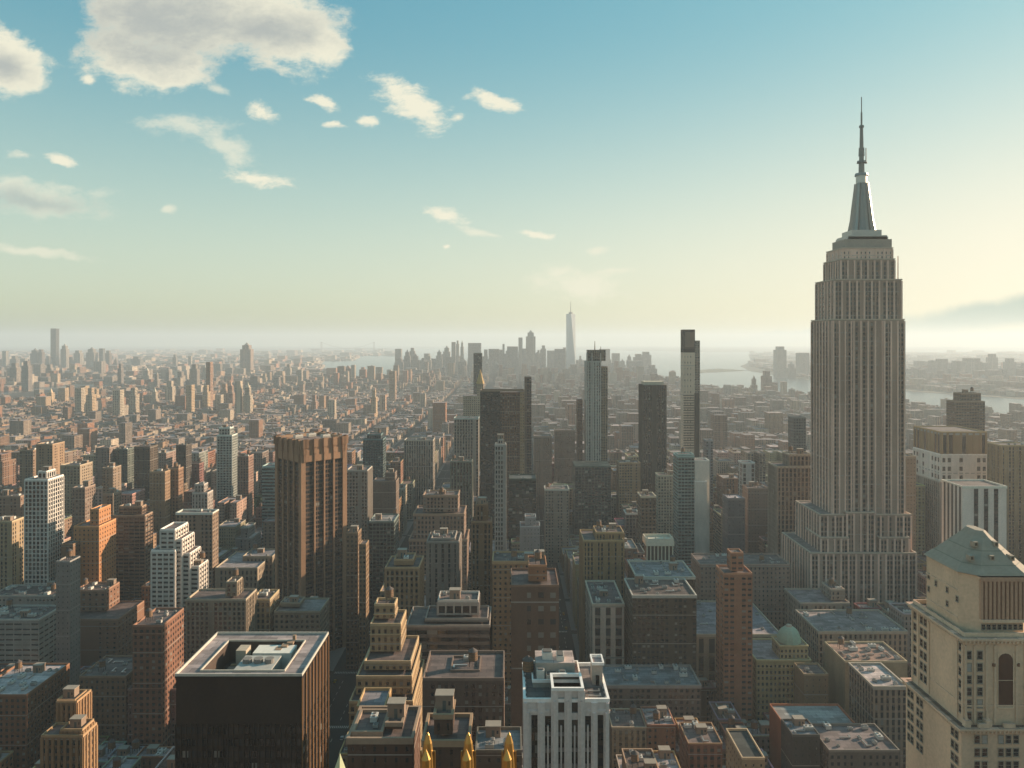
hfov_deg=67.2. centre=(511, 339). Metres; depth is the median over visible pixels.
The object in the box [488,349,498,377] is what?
distant tower
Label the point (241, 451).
brick building
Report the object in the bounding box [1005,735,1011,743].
window
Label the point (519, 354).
distant tower
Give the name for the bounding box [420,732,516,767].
gothic building
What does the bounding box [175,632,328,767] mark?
black tower
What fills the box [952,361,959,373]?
distant tower
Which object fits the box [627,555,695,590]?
office tower
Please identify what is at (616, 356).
distant tower
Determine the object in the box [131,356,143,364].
distant tower
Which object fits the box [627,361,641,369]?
distant tower
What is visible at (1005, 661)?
arched window
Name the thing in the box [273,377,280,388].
distant tower
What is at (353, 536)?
brick building
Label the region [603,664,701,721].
office tower
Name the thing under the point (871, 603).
brick building
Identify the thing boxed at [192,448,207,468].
office block
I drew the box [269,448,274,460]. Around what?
brick building
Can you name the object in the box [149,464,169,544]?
apartment tower
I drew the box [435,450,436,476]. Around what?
apartment block
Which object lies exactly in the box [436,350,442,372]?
distant tower
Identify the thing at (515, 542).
stone building
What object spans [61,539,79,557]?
brick building
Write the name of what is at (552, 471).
brick building
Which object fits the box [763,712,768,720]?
apartment block
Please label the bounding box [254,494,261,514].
office block
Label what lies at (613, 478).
brick building
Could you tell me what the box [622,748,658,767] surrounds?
office block
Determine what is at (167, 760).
stone building
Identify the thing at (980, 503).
office tower
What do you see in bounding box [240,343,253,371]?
distant tower
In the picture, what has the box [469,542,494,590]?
office block
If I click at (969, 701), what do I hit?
window
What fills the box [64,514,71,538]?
apartment block
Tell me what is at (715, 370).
island
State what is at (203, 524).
brick building
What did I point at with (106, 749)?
office block
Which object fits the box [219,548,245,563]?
office block
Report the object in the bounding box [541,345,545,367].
distant tower
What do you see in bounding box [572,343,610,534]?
glass tower
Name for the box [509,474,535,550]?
glass building
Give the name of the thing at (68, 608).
office tower
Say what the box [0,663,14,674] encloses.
brick building
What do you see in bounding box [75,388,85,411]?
housing tower
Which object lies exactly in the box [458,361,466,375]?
distant tower
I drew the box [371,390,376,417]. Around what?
housing tower
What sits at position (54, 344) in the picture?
distant tower
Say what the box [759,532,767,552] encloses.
apartment block
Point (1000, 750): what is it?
window
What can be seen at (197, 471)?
brick building
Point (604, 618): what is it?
stone building
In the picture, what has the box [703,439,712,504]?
office tower
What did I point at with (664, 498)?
glass building
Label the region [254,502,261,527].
office block
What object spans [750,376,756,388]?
distant tower
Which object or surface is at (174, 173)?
sky
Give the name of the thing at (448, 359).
distant tower
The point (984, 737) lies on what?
window
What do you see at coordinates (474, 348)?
distant tower
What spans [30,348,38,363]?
distant tower
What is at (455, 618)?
office tower
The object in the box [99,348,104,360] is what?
distant tower
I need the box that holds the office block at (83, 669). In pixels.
[80,662,95,674]
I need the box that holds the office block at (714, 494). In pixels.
[713,487,715,504]
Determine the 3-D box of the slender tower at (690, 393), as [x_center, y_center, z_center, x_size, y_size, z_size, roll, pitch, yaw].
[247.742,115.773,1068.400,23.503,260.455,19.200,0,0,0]
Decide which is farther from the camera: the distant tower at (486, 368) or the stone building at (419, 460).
the distant tower at (486, 368)
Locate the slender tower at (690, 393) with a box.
[681,330,699,457]
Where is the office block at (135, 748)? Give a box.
[107,739,143,759]
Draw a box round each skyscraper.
[566,304,575,368]
[782,97,916,608]
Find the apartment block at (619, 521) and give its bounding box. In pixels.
[614,518,623,530]
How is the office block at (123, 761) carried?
on the ground
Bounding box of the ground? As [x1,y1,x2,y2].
[4,374,712,767]
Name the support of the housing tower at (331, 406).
on the ground
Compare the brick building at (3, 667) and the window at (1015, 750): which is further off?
the brick building at (3, 667)
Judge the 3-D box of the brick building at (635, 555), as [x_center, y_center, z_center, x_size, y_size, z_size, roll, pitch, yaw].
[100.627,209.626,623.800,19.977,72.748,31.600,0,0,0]
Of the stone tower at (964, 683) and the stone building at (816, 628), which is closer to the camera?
the stone tower at (964, 683)
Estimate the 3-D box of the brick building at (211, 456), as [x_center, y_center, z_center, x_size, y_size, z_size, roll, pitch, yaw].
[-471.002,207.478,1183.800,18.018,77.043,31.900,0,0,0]
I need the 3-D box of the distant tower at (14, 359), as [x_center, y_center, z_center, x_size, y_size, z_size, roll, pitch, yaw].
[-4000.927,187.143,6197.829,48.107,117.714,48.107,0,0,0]
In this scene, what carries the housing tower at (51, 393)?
on the ground
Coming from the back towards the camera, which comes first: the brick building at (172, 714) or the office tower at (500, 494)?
the office tower at (500, 494)
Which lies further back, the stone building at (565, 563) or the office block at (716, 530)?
the office block at (716, 530)
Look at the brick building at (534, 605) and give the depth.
400.00 m
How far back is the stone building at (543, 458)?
1120.00 m
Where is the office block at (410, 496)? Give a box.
[401,476,414,518]
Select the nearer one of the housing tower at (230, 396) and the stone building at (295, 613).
the stone building at (295, 613)
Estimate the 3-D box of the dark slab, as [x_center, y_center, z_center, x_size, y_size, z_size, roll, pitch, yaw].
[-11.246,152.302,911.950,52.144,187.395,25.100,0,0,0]
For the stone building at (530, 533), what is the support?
on the ground
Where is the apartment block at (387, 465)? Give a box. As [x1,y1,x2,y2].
[386,462,389,470]
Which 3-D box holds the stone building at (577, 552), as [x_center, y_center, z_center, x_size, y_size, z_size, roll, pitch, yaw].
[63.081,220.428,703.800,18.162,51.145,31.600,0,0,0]
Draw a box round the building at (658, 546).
[642,534,673,559]
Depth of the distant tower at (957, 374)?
4283.60 m
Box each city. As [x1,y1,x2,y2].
[0,348,394,390]
[748,350,1023,396]
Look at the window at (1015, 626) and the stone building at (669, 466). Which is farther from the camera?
the stone building at (669, 466)
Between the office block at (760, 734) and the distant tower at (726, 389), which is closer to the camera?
the office block at (760, 734)
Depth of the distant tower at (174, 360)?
6030.18 m
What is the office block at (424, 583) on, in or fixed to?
on the ground
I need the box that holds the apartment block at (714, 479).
[713,474,715,486]
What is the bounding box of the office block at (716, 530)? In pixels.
[713,509,721,552]
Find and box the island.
[700,369,748,372]
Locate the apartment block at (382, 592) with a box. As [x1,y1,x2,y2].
[380,584,383,596]
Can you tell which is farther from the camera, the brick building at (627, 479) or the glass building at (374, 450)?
the glass building at (374, 450)
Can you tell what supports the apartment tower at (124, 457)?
on the ground
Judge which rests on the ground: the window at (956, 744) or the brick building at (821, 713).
the brick building at (821, 713)
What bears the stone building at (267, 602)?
on the ground
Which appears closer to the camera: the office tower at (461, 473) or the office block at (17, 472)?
the office tower at (461, 473)
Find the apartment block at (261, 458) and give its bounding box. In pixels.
[250,449,268,494]
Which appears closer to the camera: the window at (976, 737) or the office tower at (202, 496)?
the window at (976, 737)
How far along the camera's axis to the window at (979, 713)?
214.98 m
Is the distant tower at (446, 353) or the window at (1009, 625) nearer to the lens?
the window at (1009, 625)
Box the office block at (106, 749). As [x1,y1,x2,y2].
[98,739,126,767]
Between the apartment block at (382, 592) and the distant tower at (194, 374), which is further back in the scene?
the distant tower at (194, 374)
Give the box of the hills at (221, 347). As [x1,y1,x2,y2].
[0,347,444,348]
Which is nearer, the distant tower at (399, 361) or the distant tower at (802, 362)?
the distant tower at (802, 362)
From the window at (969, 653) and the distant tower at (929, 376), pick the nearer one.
the window at (969, 653)
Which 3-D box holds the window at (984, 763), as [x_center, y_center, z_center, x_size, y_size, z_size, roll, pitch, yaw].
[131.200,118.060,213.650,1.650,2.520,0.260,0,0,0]
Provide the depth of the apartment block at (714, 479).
1136.00 m
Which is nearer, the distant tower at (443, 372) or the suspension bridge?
the distant tower at (443, 372)
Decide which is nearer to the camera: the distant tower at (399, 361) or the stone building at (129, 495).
the stone building at (129, 495)
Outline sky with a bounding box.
[0,0,1023,346]
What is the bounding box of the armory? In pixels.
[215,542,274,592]
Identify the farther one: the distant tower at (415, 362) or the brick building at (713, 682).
the distant tower at (415, 362)
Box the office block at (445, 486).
[442,483,449,489]
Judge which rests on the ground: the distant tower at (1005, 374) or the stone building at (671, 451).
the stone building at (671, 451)
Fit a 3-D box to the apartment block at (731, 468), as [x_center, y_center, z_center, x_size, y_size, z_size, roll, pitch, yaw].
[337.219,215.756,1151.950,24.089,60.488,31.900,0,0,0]
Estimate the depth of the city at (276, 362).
6745.84 m
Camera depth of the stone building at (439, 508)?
641.02 m
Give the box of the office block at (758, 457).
[741,450,765,483]
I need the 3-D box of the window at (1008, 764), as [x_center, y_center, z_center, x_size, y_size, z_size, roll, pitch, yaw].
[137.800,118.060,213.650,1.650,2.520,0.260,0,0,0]
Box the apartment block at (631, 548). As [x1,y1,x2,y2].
[625,538,637,557]
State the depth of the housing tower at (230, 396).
2778.09 m
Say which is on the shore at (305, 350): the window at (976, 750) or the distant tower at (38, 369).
the distant tower at (38, 369)
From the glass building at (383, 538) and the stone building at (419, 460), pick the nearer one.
the glass building at (383, 538)
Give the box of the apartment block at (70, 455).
[65,450,76,462]
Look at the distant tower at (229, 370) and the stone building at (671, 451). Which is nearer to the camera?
the stone building at (671, 451)
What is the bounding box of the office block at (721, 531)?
[721,510,721,552]
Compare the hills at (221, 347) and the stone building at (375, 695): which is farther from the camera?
the hills at (221, 347)
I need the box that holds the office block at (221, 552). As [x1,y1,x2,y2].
[218,548,230,564]
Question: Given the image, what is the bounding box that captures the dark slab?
[480,389,524,538]
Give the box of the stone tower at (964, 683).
[900,525,1023,767]
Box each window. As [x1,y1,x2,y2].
[950,750,953,761]
[954,729,958,740]
[954,741,958,752]
[954,754,958,765]
[967,651,971,659]
[967,663,971,671]
[967,675,971,683]
[967,687,971,696]
[967,699,971,708]
[967,711,971,720]
[974,735,979,743]
[974,748,980,756]
[974,761,979,767]
[977,651,982,659]
[977,663,982,671]
[977,675,982,683]
[977,687,982,696]
[977,699,982,708]
[977,711,982,720]
[981,624,985,630]
[982,735,987,743]
[982,748,987,756]
[982,761,987,767]
[986,624,990,630]
[992,624,996,630]
[997,624,1001,630]
[998,653,1013,707]
[998,735,1003,743]
[998,748,1003,756]
[998,761,1003,767]
[1002,624,1006,630]
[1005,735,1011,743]
[1005,748,1011,756]
[1005,761,1011,767]
[1008,624,1012,630]
[1013,624,1017,630]
[1013,735,1018,743]
[1013,748,1018,756]
[1013,761,1018,767]
[1018,624,1023,630]
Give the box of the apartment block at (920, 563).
[917,557,926,568]
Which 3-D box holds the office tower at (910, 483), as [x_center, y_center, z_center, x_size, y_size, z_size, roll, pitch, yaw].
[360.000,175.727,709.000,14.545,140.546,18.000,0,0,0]
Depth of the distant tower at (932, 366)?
4697.94 m
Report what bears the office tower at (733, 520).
on the ground
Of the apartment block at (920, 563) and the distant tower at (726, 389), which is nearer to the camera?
the apartment block at (920, 563)
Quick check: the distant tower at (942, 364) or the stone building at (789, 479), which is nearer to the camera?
the stone building at (789, 479)
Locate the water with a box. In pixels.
[0,346,1023,413]
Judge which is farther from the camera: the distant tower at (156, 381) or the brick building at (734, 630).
the distant tower at (156, 381)
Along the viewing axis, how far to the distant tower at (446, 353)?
5481.74 m
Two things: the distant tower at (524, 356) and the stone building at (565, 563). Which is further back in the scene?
the distant tower at (524, 356)
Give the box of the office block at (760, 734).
[746,719,768,758]
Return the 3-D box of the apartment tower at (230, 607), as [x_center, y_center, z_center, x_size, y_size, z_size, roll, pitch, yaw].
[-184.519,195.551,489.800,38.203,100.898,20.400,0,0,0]
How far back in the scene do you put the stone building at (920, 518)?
816.00 m
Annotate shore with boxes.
[0,349,394,385]
[741,363,1023,398]
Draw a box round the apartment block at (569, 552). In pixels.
[566,548,578,596]
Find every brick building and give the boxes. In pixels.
[0,449,15,485]
[0,659,69,767]
[0,663,9,672]
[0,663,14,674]
[0,748,13,767]
[9,446,19,464]
[40,714,97,767]
[56,685,91,721]
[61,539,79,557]
[73,504,115,585]
[79,655,131,740]
[80,577,143,665]
[98,736,109,744]
[127,685,175,745]
[132,608,183,745]
[136,744,172,767]
[141,581,149,615]
[143,499,148,510]
[175,509,218,588]
[184,488,214,508]
[192,458,203,487]
[208,450,214,466]
[238,450,246,455]
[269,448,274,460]
[346,525,361,668]
[346,697,421,767]
[347,447,355,463]
[359,540,368,668]
[386,448,396,461]
[390,455,403,483]
[395,447,403,457]
[399,496,401,541]
[421,689,472,767]
[471,497,492,607]
[492,548,544,686]
[511,549,558,745]
[552,459,553,483]
[561,546,575,571]
[611,467,615,489]
[616,458,639,517]
[625,551,642,577]
[637,489,655,550]
[640,705,675,753]
[653,745,680,767]
[674,716,698,761]
[679,720,722,767]
[691,553,789,630]
[697,677,714,721]
[710,680,715,700]
[715,727,725,765]
[716,548,751,720]
[719,715,746,740]
[741,719,750,725]
[742,481,767,552]
[769,704,854,767]
[853,598,881,611]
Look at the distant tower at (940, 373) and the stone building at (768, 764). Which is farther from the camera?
the distant tower at (940, 373)
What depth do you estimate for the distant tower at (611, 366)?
5553.24 m
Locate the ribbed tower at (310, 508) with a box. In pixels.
[273,431,347,650]
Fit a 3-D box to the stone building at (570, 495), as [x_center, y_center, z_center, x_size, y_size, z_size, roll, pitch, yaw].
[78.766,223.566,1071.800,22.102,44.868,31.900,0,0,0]
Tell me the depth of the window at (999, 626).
216.46 m
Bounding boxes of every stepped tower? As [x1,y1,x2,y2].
[150,522,208,657]
[348,586,424,749]
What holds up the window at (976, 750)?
in the stone tower at (964, 683)
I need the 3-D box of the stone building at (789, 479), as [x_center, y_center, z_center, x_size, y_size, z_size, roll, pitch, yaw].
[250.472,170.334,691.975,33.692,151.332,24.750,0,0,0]
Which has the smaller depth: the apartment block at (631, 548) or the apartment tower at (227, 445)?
the apartment block at (631, 548)
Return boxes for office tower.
[0,581,55,607]
[0,598,55,662]
[56,548,79,684]
[192,481,212,508]
[347,465,372,539]
[373,468,398,514]
[406,587,491,668]
[426,527,461,605]
[450,454,472,546]
[463,370,483,471]
[495,434,506,550]
[524,377,530,473]
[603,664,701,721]
[624,574,696,673]
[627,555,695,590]
[638,381,666,493]
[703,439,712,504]
[722,489,744,552]
[781,715,819,767]
[788,416,805,450]
[906,453,915,551]
[941,479,1006,548]
[946,387,984,430]
[987,442,1023,564]
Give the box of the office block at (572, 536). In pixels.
[569,534,578,538]
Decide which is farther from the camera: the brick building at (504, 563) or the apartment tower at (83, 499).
the apartment tower at (83, 499)
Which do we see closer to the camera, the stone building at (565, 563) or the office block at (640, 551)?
the office block at (640, 551)
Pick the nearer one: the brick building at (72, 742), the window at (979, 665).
the window at (979, 665)
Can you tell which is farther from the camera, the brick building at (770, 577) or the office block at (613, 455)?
the office block at (613, 455)
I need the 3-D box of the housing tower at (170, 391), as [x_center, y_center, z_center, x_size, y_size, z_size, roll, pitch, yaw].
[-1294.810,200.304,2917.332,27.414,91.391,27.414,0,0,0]
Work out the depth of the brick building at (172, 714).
440.00 m
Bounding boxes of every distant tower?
[0,367,3,375]
[2,351,8,366]
[9,363,20,381]
[10,356,19,366]
[21,361,31,390]
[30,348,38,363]
[33,364,44,376]
[37,349,44,363]
[45,356,51,364]
[45,364,53,372]
[50,329,58,366]
[59,368,64,377]
[60,344,68,367]
[69,365,77,371]
[73,350,83,364]
[86,347,97,367]
[93,361,105,372]
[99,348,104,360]
[105,350,111,364]
[117,364,123,387]
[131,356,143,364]
[141,368,151,381]
[153,371,159,386]
[165,367,170,380]
[172,354,177,365]
[177,371,183,385]
[188,356,191,367]
[189,364,199,388]
[201,365,205,378]
[213,364,222,374]
[225,368,233,375]
[237,368,245,374]
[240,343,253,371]
[262,374,267,381]
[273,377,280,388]
[285,364,291,375]
[297,369,302,386]
[346,366,350,376]
[394,356,403,368]
[395,349,401,361]
[404,350,410,369]
[409,348,414,359]
[411,353,419,369]
[420,358,425,369]
[426,355,430,370]
[431,358,435,370]
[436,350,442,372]
[441,365,445,375]
[443,346,450,371]
[446,357,450,374]
[451,342,455,372]
[456,340,458,370]
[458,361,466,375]
[460,341,463,360]
[468,343,480,375]
[482,356,483,373]
[484,349,487,367]
[484,361,489,380]
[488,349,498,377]
[493,361,498,380]
[499,350,501,363]
[502,344,504,364]
[507,346,517,375]
[518,338,521,376]
[522,349,525,363]
[526,330,534,373]
[535,352,540,370]
[537,350,539,370]
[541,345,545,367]
[547,350,553,370]
[554,349,564,372]
[570,364,576,375]
[599,349,609,366]
[610,359,612,371]
[612,353,619,370]
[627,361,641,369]
[633,354,642,365]
[641,352,650,367]
[647,365,656,373]
[723,385,730,393]
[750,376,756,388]
[761,371,771,390]
[773,346,785,377]
[787,362,795,377]
[796,353,808,373]
[906,369,913,373]
[914,361,924,367]
[914,369,925,378]
[926,373,936,379]
[928,360,937,372]
[935,370,943,377]
[936,359,947,373]
[948,368,953,373]
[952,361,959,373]
[956,372,967,376]
[960,358,974,374]
[973,358,982,369]
[982,362,989,369]
[985,370,1001,377]
[986,354,997,369]
[999,369,1008,378]
[1003,358,1015,375]
[1016,369,1023,375]
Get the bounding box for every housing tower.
[47,388,56,402]
[58,388,68,400]
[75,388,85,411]
[80,386,88,394]
[86,388,95,413]
[94,389,99,397]
[112,389,123,415]
[129,388,138,412]
[150,387,158,403]
[165,381,174,400]
[186,385,194,412]
[202,385,209,407]
[206,362,212,406]
[215,394,223,409]
[220,384,227,401]
[226,381,234,403]
[235,381,242,413]
[243,383,252,412]
[311,395,317,409]
[327,399,335,414]
[367,413,375,416]
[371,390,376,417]
[380,394,386,410]
[389,371,395,401]
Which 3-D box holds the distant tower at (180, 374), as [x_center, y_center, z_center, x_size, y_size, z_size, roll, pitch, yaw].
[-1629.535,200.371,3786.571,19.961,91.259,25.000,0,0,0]
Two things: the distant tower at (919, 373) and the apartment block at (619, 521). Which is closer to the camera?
the apartment block at (619, 521)
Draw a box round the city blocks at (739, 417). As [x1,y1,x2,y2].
[0,360,1023,548]
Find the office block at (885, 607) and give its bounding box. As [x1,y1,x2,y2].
[877,600,897,616]
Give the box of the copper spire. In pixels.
[335,754,344,767]
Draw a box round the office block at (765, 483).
[760,481,767,486]
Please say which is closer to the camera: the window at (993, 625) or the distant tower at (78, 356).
the window at (993, 625)
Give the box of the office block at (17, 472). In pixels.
[16,465,18,482]
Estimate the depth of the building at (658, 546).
567.20 m
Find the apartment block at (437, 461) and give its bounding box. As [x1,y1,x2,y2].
[437,450,438,472]
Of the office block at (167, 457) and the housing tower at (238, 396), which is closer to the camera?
the office block at (167, 457)
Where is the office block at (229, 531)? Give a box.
[218,518,245,549]
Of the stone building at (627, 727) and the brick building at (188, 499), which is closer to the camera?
the stone building at (627, 727)
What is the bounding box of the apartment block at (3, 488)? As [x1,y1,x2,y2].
[0,485,16,492]
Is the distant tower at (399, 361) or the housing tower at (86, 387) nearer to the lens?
the housing tower at (86, 387)
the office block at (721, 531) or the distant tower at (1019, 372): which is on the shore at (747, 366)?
the distant tower at (1019, 372)
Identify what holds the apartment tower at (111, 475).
on the ground
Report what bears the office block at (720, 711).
on the ground
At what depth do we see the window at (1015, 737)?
213.73 m
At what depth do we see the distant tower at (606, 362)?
5468.76 m
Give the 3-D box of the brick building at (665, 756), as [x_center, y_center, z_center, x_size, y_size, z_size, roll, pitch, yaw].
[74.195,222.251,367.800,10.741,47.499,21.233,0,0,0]
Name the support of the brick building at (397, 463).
on the ground
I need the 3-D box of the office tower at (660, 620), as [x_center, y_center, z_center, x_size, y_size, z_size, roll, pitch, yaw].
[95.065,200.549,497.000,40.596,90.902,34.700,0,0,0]
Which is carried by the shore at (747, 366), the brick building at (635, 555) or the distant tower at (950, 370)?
the distant tower at (950, 370)
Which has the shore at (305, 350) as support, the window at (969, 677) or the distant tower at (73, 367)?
the distant tower at (73, 367)
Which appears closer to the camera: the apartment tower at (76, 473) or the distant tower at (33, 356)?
the apartment tower at (76, 473)
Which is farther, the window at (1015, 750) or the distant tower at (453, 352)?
the distant tower at (453, 352)
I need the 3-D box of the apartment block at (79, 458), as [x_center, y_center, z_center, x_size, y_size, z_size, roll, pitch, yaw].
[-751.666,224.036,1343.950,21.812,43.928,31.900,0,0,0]
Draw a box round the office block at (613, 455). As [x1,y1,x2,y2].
[608,449,621,464]
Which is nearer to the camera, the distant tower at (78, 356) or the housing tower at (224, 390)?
the housing tower at (224, 390)
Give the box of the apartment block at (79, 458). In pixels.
[77,455,82,460]
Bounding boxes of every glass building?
[262,463,274,547]
[363,429,385,479]
[369,507,398,610]
[473,353,481,394]
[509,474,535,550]
[655,468,672,535]
[673,447,693,563]
[694,458,708,552]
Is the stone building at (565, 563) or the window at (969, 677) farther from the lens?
the stone building at (565, 563)
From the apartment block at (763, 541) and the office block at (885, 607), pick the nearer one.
the office block at (885, 607)
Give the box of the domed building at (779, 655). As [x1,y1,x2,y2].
[752,624,811,720]
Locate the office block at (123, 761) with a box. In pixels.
[102,756,141,767]
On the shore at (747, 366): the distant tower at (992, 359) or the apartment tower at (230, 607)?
the distant tower at (992, 359)
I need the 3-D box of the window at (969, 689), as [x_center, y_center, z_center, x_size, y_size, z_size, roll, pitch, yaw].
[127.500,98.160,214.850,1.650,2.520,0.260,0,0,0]
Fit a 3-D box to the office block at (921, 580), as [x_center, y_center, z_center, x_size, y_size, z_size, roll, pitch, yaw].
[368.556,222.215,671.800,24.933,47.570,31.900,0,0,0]
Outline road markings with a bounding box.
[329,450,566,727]
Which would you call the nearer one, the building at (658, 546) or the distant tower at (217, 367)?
the building at (658, 546)
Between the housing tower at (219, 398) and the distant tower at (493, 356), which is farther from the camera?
the distant tower at (493, 356)
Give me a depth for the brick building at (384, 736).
234.70 m
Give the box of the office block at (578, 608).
[577,577,578,642]
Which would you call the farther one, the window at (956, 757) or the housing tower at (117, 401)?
the housing tower at (117, 401)
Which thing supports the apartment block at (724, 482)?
on the ground
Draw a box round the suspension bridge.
[321,342,374,349]
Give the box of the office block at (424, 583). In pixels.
[424,574,425,592]
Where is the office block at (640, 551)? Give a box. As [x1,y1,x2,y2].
[635,543,644,557]
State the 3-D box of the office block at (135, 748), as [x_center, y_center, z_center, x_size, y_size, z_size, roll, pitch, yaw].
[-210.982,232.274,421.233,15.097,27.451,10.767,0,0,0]
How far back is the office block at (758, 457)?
1056.00 m
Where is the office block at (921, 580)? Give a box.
[917,564,926,593]
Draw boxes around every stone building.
[33,759,39,767]
[95,483,126,506]
[121,485,144,504]
[155,746,174,767]
[204,463,216,499]
[217,495,246,524]
[254,471,258,496]
[257,589,278,631]
[274,595,328,631]
[339,731,348,767]
[356,450,360,463]
[356,687,390,712]
[384,548,423,623]
[399,484,406,533]
[404,437,434,508]
[409,486,469,590]
[454,416,478,495]
[475,720,521,767]
[511,535,519,550]
[520,513,539,550]
[534,434,551,508]
[544,482,568,562]
[554,428,574,483]
[564,546,578,583]
[565,484,571,508]
[570,551,578,610]
[572,554,578,628]
[579,519,624,663]
[585,580,624,663]
[609,704,646,767]
[611,493,615,522]
[616,754,621,767]
[623,508,637,542]
[625,452,637,459]
[628,501,637,509]
[667,463,672,471]
[668,450,680,456]
[696,600,777,679]
[713,447,727,457]
[713,457,733,474]
[726,728,764,767]
[728,449,740,464]
[738,460,754,495]
[760,748,773,767]
[763,450,782,473]
[767,445,810,556]
[784,577,849,627]
[794,663,827,703]
[795,606,907,668]
[811,721,899,767]
[824,636,906,714]
[848,662,905,767]
[888,603,911,662]
[913,426,986,551]
[916,482,924,553]
[917,551,926,561]
[917,589,925,598]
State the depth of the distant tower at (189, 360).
6348.05 m
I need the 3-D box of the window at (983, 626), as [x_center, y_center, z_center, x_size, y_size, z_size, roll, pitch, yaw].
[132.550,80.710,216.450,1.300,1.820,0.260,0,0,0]
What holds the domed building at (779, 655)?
on the ground
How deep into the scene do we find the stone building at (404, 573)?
450.00 m
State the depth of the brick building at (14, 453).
1248.00 m
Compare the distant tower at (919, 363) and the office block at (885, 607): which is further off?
the distant tower at (919, 363)
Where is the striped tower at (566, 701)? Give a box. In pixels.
[522,648,609,767]
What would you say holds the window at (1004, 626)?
in the stone tower at (964, 683)
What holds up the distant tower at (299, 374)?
on the ground
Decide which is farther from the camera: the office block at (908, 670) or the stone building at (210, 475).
the stone building at (210, 475)
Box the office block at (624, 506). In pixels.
[621,504,627,517]
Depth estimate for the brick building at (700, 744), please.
382.66 m
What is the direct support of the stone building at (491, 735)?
on the ground
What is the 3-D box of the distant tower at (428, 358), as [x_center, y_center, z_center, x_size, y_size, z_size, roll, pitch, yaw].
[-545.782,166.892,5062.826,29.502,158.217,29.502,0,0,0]
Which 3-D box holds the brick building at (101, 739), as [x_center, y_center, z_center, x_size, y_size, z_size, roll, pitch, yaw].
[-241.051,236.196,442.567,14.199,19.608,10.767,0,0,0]
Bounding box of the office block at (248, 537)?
[235,522,260,550]
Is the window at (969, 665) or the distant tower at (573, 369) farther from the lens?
the distant tower at (573, 369)
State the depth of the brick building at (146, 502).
863.28 m
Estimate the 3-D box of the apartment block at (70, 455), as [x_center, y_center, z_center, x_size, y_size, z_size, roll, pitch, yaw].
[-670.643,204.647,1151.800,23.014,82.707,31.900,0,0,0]
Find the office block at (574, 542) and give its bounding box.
[570,539,578,545]
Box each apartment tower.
[0,486,23,516]
[0,515,23,589]
[19,444,35,491]
[24,466,63,584]
[36,441,64,475]
[60,460,92,513]
[72,480,94,538]
[83,452,94,483]
[95,445,117,487]
[102,462,120,503]
[103,488,120,517]
[113,500,152,599]
[114,446,133,488]
[134,440,157,500]
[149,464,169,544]
[169,461,183,522]
[176,443,191,489]
[185,567,256,662]
[217,424,237,499]
[237,449,253,522]
[422,648,504,749]
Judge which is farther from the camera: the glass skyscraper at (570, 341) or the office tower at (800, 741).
the glass skyscraper at (570, 341)
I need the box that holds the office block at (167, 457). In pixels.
[158,446,175,468]
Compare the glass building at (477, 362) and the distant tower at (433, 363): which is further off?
the distant tower at (433, 363)
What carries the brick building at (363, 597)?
on the ground
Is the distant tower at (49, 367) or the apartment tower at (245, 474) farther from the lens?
the distant tower at (49, 367)
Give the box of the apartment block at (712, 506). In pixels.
[709,501,721,550]
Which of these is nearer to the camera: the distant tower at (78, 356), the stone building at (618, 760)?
the stone building at (618, 760)
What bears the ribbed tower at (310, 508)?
on the ground
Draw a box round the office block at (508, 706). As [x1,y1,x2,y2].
[505,685,510,725]
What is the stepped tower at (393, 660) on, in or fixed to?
on the ground
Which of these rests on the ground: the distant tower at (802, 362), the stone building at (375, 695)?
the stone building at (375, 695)
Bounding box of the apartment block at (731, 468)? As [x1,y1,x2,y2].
[726,463,737,473]
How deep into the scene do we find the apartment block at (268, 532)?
768.00 m
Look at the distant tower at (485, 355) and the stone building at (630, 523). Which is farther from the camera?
the distant tower at (485, 355)
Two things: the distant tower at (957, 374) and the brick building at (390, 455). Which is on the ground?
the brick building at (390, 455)
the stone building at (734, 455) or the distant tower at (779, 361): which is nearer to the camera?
the stone building at (734, 455)
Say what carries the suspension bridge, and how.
on the shore at (305, 350)
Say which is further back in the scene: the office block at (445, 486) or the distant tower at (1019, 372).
the distant tower at (1019, 372)
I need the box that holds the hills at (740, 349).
[499,347,976,351]
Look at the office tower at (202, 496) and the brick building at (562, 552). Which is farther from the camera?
the brick building at (562, 552)
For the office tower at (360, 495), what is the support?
on the ground
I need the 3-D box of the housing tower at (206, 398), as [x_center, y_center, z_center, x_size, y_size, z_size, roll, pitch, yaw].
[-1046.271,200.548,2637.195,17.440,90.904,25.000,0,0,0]
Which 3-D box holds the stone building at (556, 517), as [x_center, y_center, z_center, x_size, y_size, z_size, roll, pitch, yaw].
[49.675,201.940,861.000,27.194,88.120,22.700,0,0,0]
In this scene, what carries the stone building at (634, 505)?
on the ground
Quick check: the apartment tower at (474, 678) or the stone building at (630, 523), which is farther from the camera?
the stone building at (630, 523)
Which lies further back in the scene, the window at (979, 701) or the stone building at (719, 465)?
the stone building at (719, 465)
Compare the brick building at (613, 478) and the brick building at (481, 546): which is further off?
the brick building at (613, 478)
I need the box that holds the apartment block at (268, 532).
[263,517,274,547]
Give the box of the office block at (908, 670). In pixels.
[907,663,910,677]
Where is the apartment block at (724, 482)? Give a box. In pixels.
[716,474,737,506]
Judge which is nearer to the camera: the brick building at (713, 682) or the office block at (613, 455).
the brick building at (713, 682)
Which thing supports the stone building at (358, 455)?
on the ground
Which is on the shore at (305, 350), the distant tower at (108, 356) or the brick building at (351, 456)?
the distant tower at (108, 356)
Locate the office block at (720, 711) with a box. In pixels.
[709,701,740,729]
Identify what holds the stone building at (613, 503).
on the ground

